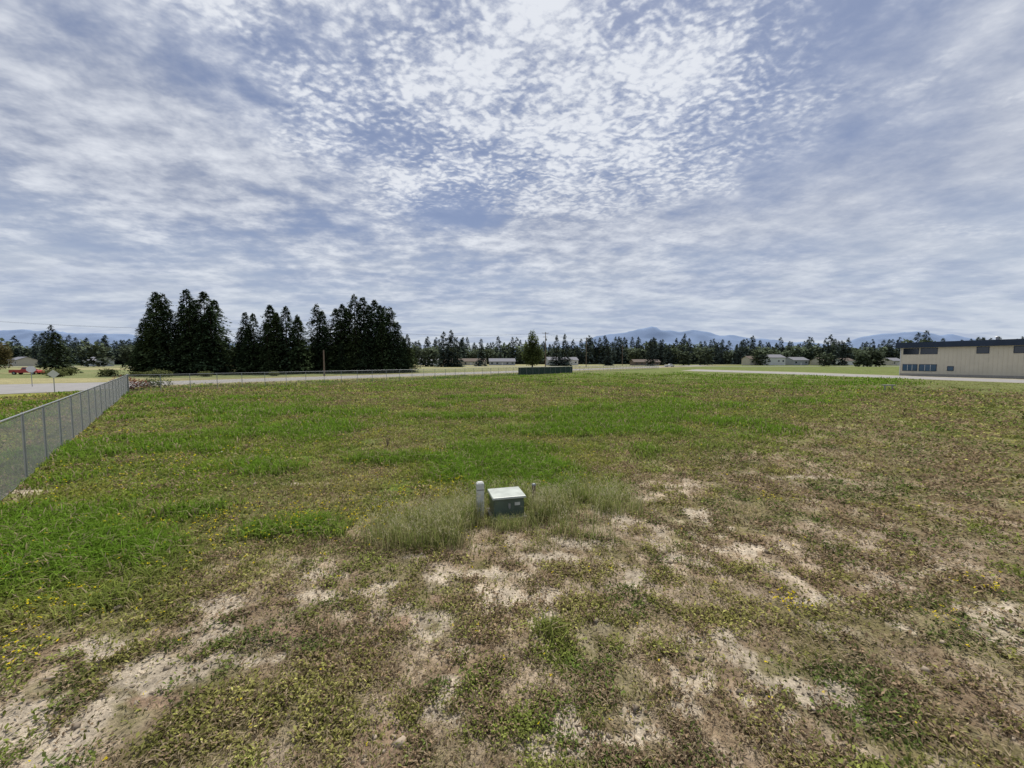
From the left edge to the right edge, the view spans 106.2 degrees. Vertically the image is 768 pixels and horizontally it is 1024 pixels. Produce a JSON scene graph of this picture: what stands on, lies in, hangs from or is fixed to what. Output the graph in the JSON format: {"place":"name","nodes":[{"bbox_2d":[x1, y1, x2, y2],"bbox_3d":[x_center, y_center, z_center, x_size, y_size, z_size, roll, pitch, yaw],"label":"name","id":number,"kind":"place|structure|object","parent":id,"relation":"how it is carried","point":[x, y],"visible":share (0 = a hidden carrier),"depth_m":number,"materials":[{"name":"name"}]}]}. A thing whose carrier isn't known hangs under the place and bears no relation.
{"place":"outdoors","nodes":[
{"label":"outdoors","id":0,"kind":"place"},
{"bbox_2d":[154,365,707,384],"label":"road","id":1,"kind":"structure","parent":0,"point":[239,380],"depth_m":74.94,"materials":[{"name":"grey asphalt"}]},
{"bbox_2d":[0,381,158,393],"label":"road junction","id":2,"kind":"object","parent":1,"relation":"on","point":[24,388],"visible":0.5,"depth_m":46.35,"materials":[{"name":"grey asphalt"}]},
{"bbox_2d":[26,366,35,386],"bbox_3d":[-60.016,-0.961,48.047,0.776,2.620,0.050,-3,4,-40],"label":"traffic sign","id":3,"kind":"object","parent":2,"relation":"on","point":[31,369],"visible":1,"depth_m":48.02,"materials":[{"name":"metal"}]},
{"bbox_2d":[0,326,975,357],"bbox_3d":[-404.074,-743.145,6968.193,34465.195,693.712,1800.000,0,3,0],"label":"mountains","id":4,"kind":"structure","parent":0,"point":[25,336],"depth_m":6770.41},
{"bbox_2d":[0,364,1023,767],"bbox_3d":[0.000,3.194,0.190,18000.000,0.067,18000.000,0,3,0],"label":"ground","id":5,"kind":"structure","parent":0,"point":[144,720],"depth_m":4.73,"materials":[{"name":"beige soil"}]},
{"bbox_2d":[0,342,14,368],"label":"broadleaf tree","id":6,"kind":"object","parent":5,"relation":"on","point":[4,352],"visible":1,"depth_m":100.54,"materials":[{"name":"green plant"}]},
{"bbox_2d":[8,357,37,365],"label":"walls","id":7,"kind":"structure","parent":5,"relation":"on","point":[26,361],"depth_m":256.24,"materials":[{"name":"beige"}]},
{"bbox_2d":[8,367,43,374],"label":"pickup truck","id":8,"kind":"object","parent":5,"relation":"on","point":[21,371],"visible":0.8,"depth_m":91.14,"materials":[{"name":"red paint"}]},
{"bbox_2d":[47,370,58,391],"bbox_3d":[-46.414,-0.279,38.973,0.868,2.334,0.050,-2,4,-34],"label":"traffic sign","id":9,"kind":"object","parent":5,"relation":"on","point":[53,374],"visible":0.89,"depth_m":38.94,"materials":[{"name":"metal"}]},
{"bbox_2d":[44,369,68,376],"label":"roadside shrub","id":10,"kind":"object","parent":5,"relation":"on","point":[60,373],"visible":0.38,"depth_m":77.89,"materials":[{"name":"green plant"}]},
{"bbox_2d":[35,331,82,373],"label":"fir tree","id":11,"kind":"object","parent":5,"relation":"on","point":[57,362],"visible":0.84,"depth_m":99.22,"materials":[{"name":"green plant"}]},
{"bbox_2d":[40,366,78,375],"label":"roadside shrub","id":12,"kind":"object","parent":5,"relation":"on","point":[70,371],"visible":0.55,"depth_m":85.29,"materials":[{"name":"green plant"}]},
{"bbox_2d":[0,374,127,499],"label":"chain link fence","id":13,"kind":"object","parent":5,"relation":"on","point":[120,386],"visible":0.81,"depth_m":13.02,"materials":[{"name":"metal"}]},
{"bbox_2d":[84,358,113,365],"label":"walls","id":14,"kind":"structure","parent":5,"relation":"on","point":[110,361],"depth_m":248.83,"materials":[{"name":"grey"}]},
{"bbox_2d":[95,368,121,376],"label":"roadside shrub","id":15,"kind":"object","parent":5,"relation":"on","point":[106,372],"visible":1,"depth_m":79.28,"materials":[{"name":"green plant"}]},
{"bbox_2d":[110,375,150,389],"bbox_3d":[-41.907,-0.066,42.014,3.635,1.889,2.287,-2,4,-29],"label":"red leaf shrub","id":16,"kind":"object","parent":5,"relation":"on","point":[133,385],"visible":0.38,"depth_m":42.23,"materials":[{"name":"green plant"}]},
{"bbox_2d":[120,317,156,374],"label":"spruce tree","id":17,"kind":"object","parent":5,"relation":"on","point":[140,341],"visible":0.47,"depth_m":88.68,"materials":[{"name":"green plant"}]},
{"bbox_2d":[128,371,149,376],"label":"roadside shrub","id":18,"kind":"object","parent":5,"relation":"on","point":[140,373],"visible":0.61,"depth_m":78.38,"materials":[{"name":"green plant"}]},
{"bbox_2d":[131,307,155,370],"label":"spruce tree","id":19,"kind":"object","parent":5,"relation":"on","point":[146,312],"visible":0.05,"depth_m":91.22,"materials":[{"name":"green plant"}]},
{"bbox_2d":[128,292,167,374],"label":"spruce tree","id":20,"kind":"object","parent":5,"relation":"on","point":[155,294],"visible":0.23,"depth_m":90.07,"materials":[{"name":"green plant"}]},
{"bbox_2d":[139,377,172,386],"bbox_3d":[-42.801,-0.147,46.391,3.446,1.503,2.523,-2,4,-34],"label":"roadside shrub","id":21,"kind":"object","parent":5,"relation":"on","point":[154,379],"visible":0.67,"depth_m":46.01,"materials":[{"name":"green plant"}]},
{"bbox_2d":[144,369,173,376],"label":"roadside shrub","id":22,"kind":"object","parent":5,"relation":"on","point":[157,372],"visible":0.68,"depth_m":76.52,"materials":[{"name":"green plant"}]},
{"bbox_2d":[132,293,187,374],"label":"spruce tree","id":23,"kind":"object","parent":5,"relation":"on","point":[150,347],"visible":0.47,"depth_m":87.79,"materials":[{"name":"green plant"}]},
{"bbox_2d":[148,305,182,374],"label":"spruce tree","id":24,"kind":"object","parent":5,"relation":"on","point":[161,362],"visible":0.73,"depth_m":87.62,"materials":[{"name":"green plant"}]},
{"bbox_2d":[170,308,205,374],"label":"spruce tree","id":25,"kind":"object","parent":5,"relation":"on","point":[187,311],"visible":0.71,"depth_m":88.42,"materials":[{"name":"green plant"}]},
{"bbox_2d":[164,288,216,374],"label":"spruce tree","id":26,"kind":"object","parent":5,"relation":"on","point":[186,296],"visible":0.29,"depth_m":90.30,"materials":[{"name":"green plant"}]},
{"bbox_2d":[190,299,201,338],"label":"spruce tree","id":27,"kind":"object","parent":5,"relation":"on","point":[195,300],"visible":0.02,"depth_m":95.95,"materials":[{"name":"green plant"}]},
{"bbox_2d":[192,350,207,373],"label":"spruce tree","id":28,"kind":"object","parent":5,"relation":"on","point":[201,361],"visible":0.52,"depth_m":88.50,"materials":[{"name":"green plant"}]},
{"bbox_2d":[184,319,219,374],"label":"spruce tree","id":29,"kind":"object","parent":5,"relation":"on","point":[201,332],"visible":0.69,"depth_m":88.86,"materials":[{"name":"green plant"}]},
{"bbox_2d":[175,291,230,374],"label":"spruce tree","id":30,"kind":"object","parent":5,"relation":"on","point":[203,296],"visible":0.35,"depth_m":91.34,"materials":[{"name":"green plant"}]},
{"bbox_2d":[198,371,211,376],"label":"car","id":31,"kind":"object","parent":5,"relation":"on","point":[204,375],"visible":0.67,"depth_m":79.55,"materials":[{"name":"green metal"}]},
{"bbox_2d":[186,306,235,374],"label":"spruce tree","id":32,"kind":"object","parent":5,"relation":"on","point":[209,325],"visible":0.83,"depth_m":89.95,"materials":[{"name":"green plant"}]},
{"bbox_2d":[207,299,237,372],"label":"spruce tree","id":33,"kind":"object","parent":5,"relation":"on","point":[214,303],"visible":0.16,"depth_m":97.61,"materials":[{"name":"green plant"}]},
{"bbox_2d":[228,327,244,373],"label":"spruce tree","id":34,"kind":"object","parent":5,"relation":"on","point":[234,348],"visible":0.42,"depth_m":95.79,"materials":[{"name":"green plant"}]},
{"bbox_2d":[228,312,255,373],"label":"spruce tree","id":35,"kind":"object","parent":5,"relation":"on","point":[244,314],"visible":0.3,"depth_m":95.61,"materials":[{"name":"green plant"}]},
{"bbox_2d":[233,326,260,374],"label":"spruce tree","id":36,"kind":"object","parent":5,"relation":"on","point":[245,347],"visible":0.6,"depth_m":93.81,"materials":[{"name":"green plant"}]},
{"bbox_2d":[235,313,266,374],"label":"spruce tree","id":37,"kind":"object","parent":5,"relation":"on","point":[254,344],"visible":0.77,"depth_m":93.78,"materials":[{"name":"green plant"}]},
{"bbox_2d":[251,305,281,371],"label":"spruce tree","id":38,"kind":"object","parent":5,"relation":"on","point":[267,312],"visible":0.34,"depth_m":96.47,"materials":[{"name":"green plant"}]},
{"bbox_2d":[254,323,279,374],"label":"spruce tree","id":39,"kind":"object","parent":5,"relation":"on","point":[266,326],"visible":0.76,"depth_m":93.05,"materials":[{"name":"green plant"}]},
{"bbox_2d":[261,348,275,374],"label":"spruce tree","id":40,"kind":"object","parent":5,"relation":"on","point":[268,362],"visible":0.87,"depth_m":91.59,"materials":[{"name":"green plant"}]},
{"bbox_2d":[269,371,279,375],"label":"roadside shrub","id":41,"kind":"object","parent":5,"relation":"on","point":[274,373],"visible":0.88,"depth_m":83.47,"materials":[{"name":"green plant"}]},
{"bbox_2d":[257,313,295,373],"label":"spruce tree","id":42,"kind":"object","parent":5,"relation":"on","point":[275,327],"visible":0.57,"depth_m":94.63,"materials":[{"name":"green plant"}]},
{"bbox_2d":[272,306,304,374],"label":"spruce tree","id":43,"kind":"object","parent":5,"relation":"on","point":[282,334],"visible":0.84,"depth_m":94.73,"materials":[{"name":"green plant"}]},
{"bbox_2d":[286,317,316,373],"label":"spruce tree","id":44,"kind":"object","parent":5,"relation":"on","point":[304,355],"visible":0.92,"depth_m":95.97,"materials":[{"name":"green plant"}]},
{"bbox_2d":[288,314,317,369],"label":"spruce tree","id":45,"kind":"object","parent":5,"relation":"on","point":[296,316],"visible":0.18,"depth_m":102.22,"materials":[{"name":"green plant"}]},
{"bbox_2d":[306,342,322,372],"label":"spruce tree","id":46,"kind":"object","parent":5,"relation":"on","point":[314,350],"visible":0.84,"depth_m":102.43,"materials":[{"name":"green plant"}]},
{"bbox_2d":[305,303,327,370],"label":"spruce tree","id":47,"kind":"object","parent":5,"relation":"on","point":[312,322],"visible":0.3,"depth_m":106.25,"materials":[{"name":"green plant"}]},
{"bbox_2d":[310,311,335,372],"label":"spruce tree","id":48,"kind":"object","parent":5,"relation":"on","point":[324,322],"visible":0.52,"depth_m":104.65,"materials":[{"name":"green plant"}]},
{"bbox_2d":[323,350,324,375],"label":"wooden pole","id":49,"kind":"object","parent":5,"relation":"on","point":[323,363],"visible":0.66,"depth_m":83.81,"materials":[{"name":"brown wood"}]},
{"bbox_2d":[318,327,336,372],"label":"spruce tree","id":50,"kind":"object","parent":5,"relation":"on","point":[324,340],"visible":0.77,"depth_m":103.06,"materials":[{"name":"green plant"}]},
{"bbox_2d":[327,308,345,367],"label":"spruce tree","id":51,"kind":"object","parent":5,"relation":"on","point":[332,320],"visible":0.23,"depth_m":107.42,"materials":[{"name":"green plant"}]},
{"bbox_2d":[320,319,355,372],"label":"spruce tree","id":52,"kind":"object","parent":5,"relation":"on","point":[343,326],"visible":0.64,"depth_m":103.54,"materials":[{"name":"green plant"}]},
{"bbox_2d":[334,344,349,372],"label":"spruce tree","id":53,"kind":"object","parent":5,"relation":"on","point":[340,355],"visible":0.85,"depth_m":102.37,"materials":[{"name":"green plant"}]},
{"bbox_2d":[330,304,357,369],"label":"spruce tree","id":54,"kind":"object","parent":5,"relation":"on","point":[341,311],"visible":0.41,"depth_m":105.42,"materials":[{"name":"green plant"}]},
{"bbox_2d":[328,294,369,372],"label":"spruce tree","id":55,"kind":"object","parent":5,"relation":"on","point":[349,311],"visible":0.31,"depth_m":106.02,"materials":[{"name":"green plant"}]},
{"bbox_2d":[338,323,368,372],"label":"spruce tree","id":56,"kind":"object","parent":5,"relation":"on","point":[352,345],"visible":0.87,"depth_m":102.73,"materials":[{"name":"green plant"}]},
{"bbox_2d":[346,297,376,371],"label":"spruce tree","id":57,"kind":"object","parent":5,"relation":"on","point":[360,310],"visible":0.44,"depth_m":105.38,"materials":[{"name":"green plant"}]},
{"bbox_2d":[355,325,375,372],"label":"spruce tree","id":58,"kind":"object","parent":5,"relation":"on","point":[364,366],"visible":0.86,"depth_m":102.93,"materials":[{"name":"green plant"}]},
{"bbox_2d":[365,305,373,325],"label":"spruce tree","id":59,"kind":"object","parent":5,"relation":"on","point":[370,313],"visible":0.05,"depth_m":112.42,"materials":[{"name":"green plant"}]},
{"bbox_2d":[361,299,385,368],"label":"spruce tree","id":60,"kind":"object","parent":5,"relation":"on","point":[374,304],"visible":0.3,"depth_m":106.26,"materials":[{"name":"green plant"}]},
{"bbox_2d":[368,305,396,372],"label":"spruce tree","id":61,"kind":"object","parent":5,"relation":"on","point":[382,318],"visible":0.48,"depth_m":104.39,"materials":[{"name":"green plant"}]},
{"bbox_2d":[368,323,397,372],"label":"spruce tree","id":62,"kind":"object","parent":5,"relation":"on","point":[385,350],"visible":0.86,"depth_m":102.66,"materials":[{"name":"green plant"}]},
{"bbox_2d":[127,364,658,391],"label":"chain link fence","id":63,"kind":"object","parent":5,"relation":"on","point":[541,370],"visible":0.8,"depth_m":64.42,"materials":[{"name":"metal"}]},
{"bbox_2d":[385,331,403,372],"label":"spruce tree","id":64,"kind":"object","parent":5,"relation":"on","point":[391,339],"visible":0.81,"depth_m":104.04,"materials":[{"name":"green plant"}]},
{"bbox_2d":[383,307,410,371],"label":"spruce tree","id":65,"kind":"object","parent":5,"relation":"on","point":[392,323],"visible":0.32,"depth_m":107.60,"materials":[{"name":"green plant"}]},
{"bbox_2d":[383,306,410,363],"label":"spruce tree","id":66,"kind":"object","parent":5,"relation":"on","point":[389,320],"visible":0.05,"depth_m":111.36,"materials":[{"name":"green plant"}]},
{"bbox_2d":[390,322,409,372],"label":"spruce tree","id":67,"kind":"object","parent":5,"relation":"on","point":[396,330],"visible":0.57,"depth_m":105.82,"materials":[{"name":"green plant"}]},
{"bbox_2d":[399,339,412,372],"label":"spruce tree","id":68,"kind":"object","parent":5,"relation":"on","point":[403,343],"visible":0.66,"depth_m":106.21,"materials":[{"name":"green plant"}]},
{"bbox_2d":[399,334,420,372],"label":"spruce tree","id":69,"kind":"object","parent":5,"relation":"on","point":[408,341],"visible":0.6,"depth_m":108.43,"materials":[{"name":"green plant"}]},
{"bbox_2d":[154,365,712,385],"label":"gravel shoulder","id":70,"kind":"object","parent":5,"relation":"on","point":[364,377],"visible":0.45,"depth_m":75.12},
{"bbox_2d":[34,325,888,366],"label":"distance trees","id":71,"kind":"object","parent":5,"relation":"on","point":[826,358],"visible":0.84,"depth_m":228.00,"materials":[{"name":"green plant"}]},
{"bbox_2d":[461,361,486,364],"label":"walls","id":72,"kind":"structure","parent":5,"relation":"on","point":[467,363],"depth_m":304.81,"materials":[{"name":"beige"}]},
{"bbox_2d":[460,358,486,361],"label":"roof","id":73,"kind":"structure","parent":72,"relation":"on","point":[469,359],"depth_m":307.12,"materials":[{"name":"grey"}]},
{"bbox_2d":[476,481,483,517],"bbox_3d":[-0.650,2.373,7.855,0.156,0.770,0.156,-1,3,-11],"label":"marker post","id":74,"kind":"object","parent":5,"relation":"on","point":[479,487],"visible":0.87,"depth_m":7.78,"materials":[{"name":"grey paint"}]},
{"bbox_2d":[0,382,1003,766],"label":"wildflowers","id":75,"kind":"object","parent":5,"relation":"on","point":[336,540],"visible":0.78,"depth_m":6.79,"materials":[{"name":"yellow plant"}]},
{"bbox_2d":[489,362,514,364],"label":"walls","id":76,"kind":"structure","parent":5,"relation":"on","point":[504,363],"depth_m":299.62,"materials":[{"name":"grey"}]},
{"bbox_2d":[488,358,515,361],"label":"roof","id":77,"kind":"structure","parent":76,"relation":"on","point":[501,360],"depth_m":301.52,"materials":[{"name":"grey"}]},
{"bbox_2d":[349,464,659,552],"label":"tall grass","id":78,"kind":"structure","parent":5,"relation":"on","point":[449,516],"depth_m":7.43,"materials":[{"name":"plant"}]},
{"bbox_2d":[487,486,527,521],"bbox_3d":[-0.120,2.507,8.063,0.744,0.495,0.651,-1,4,-14],"label":"electrical transformer box","id":79,"kind":"object","parent":5,"relation":"on","point":[506,500],"visible":0.84,"depth_m":7.83,"materials":[{"name":"metal"}]},
{"bbox_2d":[0,377,1023,767],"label":"weeds","id":80,"kind":"object","parent":5,"relation":"on","point":[490,703],"visible":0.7,"depth_m":4.91,"materials":[{"name":"green plant"}]},
{"bbox_2d":[0,371,1023,767],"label":"grass","id":81,"kind":"structure","parent":5,"relation":"on","point":[96,541],"depth_m":10.76,"materials":[{"name":"green plant"}]},
{"bbox_2d":[0,330,1023,364],"bbox_3d":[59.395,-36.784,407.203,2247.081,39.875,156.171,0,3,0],"label":"distant trees","id":82,"kind":"object","parent":5,"relation":"on","point":[597,353],"visible":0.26,"depth_m":391.18,"materials":[{"name":"green plant"}]},
{"bbox_2d":[0,460,1023,767],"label":"dirt clods","id":83,"kind":"object","parent":5,"relation":"on","point":[430,710],"visible":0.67,"depth_m":3.88,"materials":[{"name":"beige soil"}]},
{"bbox_2d":[521,330,542,366],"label":"aspen tree","id":84,"kind":"object","parent":5,"relation":"on","point":[532,355],"visible":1,"depth_m":148.54,"materials":[{"name":"green plant"}]},
{"bbox_2d":[532,483,535,498],"bbox_3d":[0.470,2.439,8.309,0.075,0.585,0.075,-1,4,-17],"label":"wooden stake","id":85,"kind":"object","parent":5,"relation":"on","point":[533,486],"visible":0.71,"depth_m":8.28,"materials":[{"name":"grey wood"}]},
{"bbox_2d":[545,332,548,366],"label":"utility pole","id":86,"kind":"object","parent":5,"relation":"on","point":[545,347],"visible":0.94,"depth_m":156.27,"materials":[{"name":"brown wood"}]},
{"bbox_2d":[569,360,577,364],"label":"walls","id":87,"kind":"structure","parent":5,"relation":"on","point":[572,361],"depth_m":295.19,"materials":[{"name":"white paint"}]},
{"bbox_2d":[586,337,588,365],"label":"utility pole","id":88,"kind":"object","parent":5,"relation":"on","point":[586,350],"visible":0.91,"depth_m":199.21,"materials":[{"name":"brown wood"}]},
{"bbox_2d":[1,321,597,341],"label":"power lines","id":89,"kind":"object","parent":88,"relation":"attached to","point":[329,328],"visible":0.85,"depth_m":143.57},
{"bbox_2d":[629,359,660,364],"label":"storage shed","id":90,"kind":"structure","parent":5,"relation":"on","point":[638,362],"depth_m":286.46,"materials":[{"name":"brown"}]},
{"bbox_2d":[741,357,759,364],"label":"walls","id":91,"kind":"structure","parent":5,"relation":"on","point":[746,361],"depth_m":296.85,"materials":[{"name":"beige"}]},
{"bbox_2d":[760,356,785,364],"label":"walls","id":92,"kind":"structure","parent":5,"relation":"on","point":[774,360],"depth_m":294.79,"materials":[{"name":"white paint"}]},
{"bbox_2d":[759,354,786,357],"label":"roof","id":93,"kind":"structure","parent":92,"relation":"on","point":[775,356],"depth_m":296.85,"materials":[{"name":"grey"}]},
{"bbox_2d":[785,358,808,364],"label":"walls","id":94,"kind":"structure","parent":5,"relation":"on","point":[788,361],"depth_m":297.18,"materials":[{"name":"grey"}]},
{"bbox_2d":[787,357,808,359],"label":"roof","id":95,"kind":"structure","parent":94,"relation":"on","point":[797,358],"depth_m":298.74,"materials":[{"name":"grey"}]},
{"bbox_2d":[810,358,830,364],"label":"walls","id":96,"kind":"structure","parent":5,"relation":"on","point":[814,361],"depth_m":297.42,"materials":[{"name":"beige"}]},
{"bbox_2d":[683,369,1023,382],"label":"side road shoulder","id":97,"kind":"object","parent":5,"relation":"on","point":[874,377],"visible":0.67,"depth_m":85.48},
{"bbox_2d":[878,358,899,364],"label":"walls","id":98,"kind":"structure","parent":5,"relation":"on","point":[890,362],"depth_m":285.32,"materials":[{"name":"beige"}]},
{"bbox_2d":[900,345,1023,375],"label":"walls","id":99,"kind":"structure","parent":5,"relation":"on","point":[1000,360],"depth_m":75.94,"materials":[{"name":"beige metal"}]},
{"bbox_2d":[902,346,1014,370],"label":"window frames","id":100,"kind":"structure","parent":99,"relation":"attached to","point":[933,364],"depth_m":82.15,"materials":[{"name":"metal"}]},
{"bbox_2d":[895,336,1023,347],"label":"roof","id":101,"kind":"structure","parent":99,"relation":"on","point":[1001,342],"depth_m":76.47,"materials":[{"name":"metal"}]},
{"bbox_2d":[899,349,1023,378],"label":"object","id":102,"kind":"structure","parent":99,"relation":"attached to","point":[975,376],"depth_m":77.65,"materials":[{"name":"concrete"}]},
{"bbox_2d":[903,346,1023,370],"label":"windows","id":103,"kind":"structure","parent":99,"relation":"attached to","point":[1018,349],"depth_m":81.52,"materials":[{"name":"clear glass"}]},
{"bbox_2d":[0,0,1023,348],"label":"sky","id":104,"kind":"structure","parent":0,"point":[791,170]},
{"bbox_2d":[416,366,651,366],"bbox_3d":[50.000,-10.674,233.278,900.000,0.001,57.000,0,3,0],"label":"taxiway","id":105,"kind":"structure","parent":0,"point":[539,366],"depth_m":228.95,"materials":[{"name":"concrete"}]},
{"bbox_2d":[692,370,1023,382],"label":"side road","id":106,"kind":"structure","parent":0,"point":[970,379],"depth_m":79.72,"materials":[{"name":"grey asphalt"}]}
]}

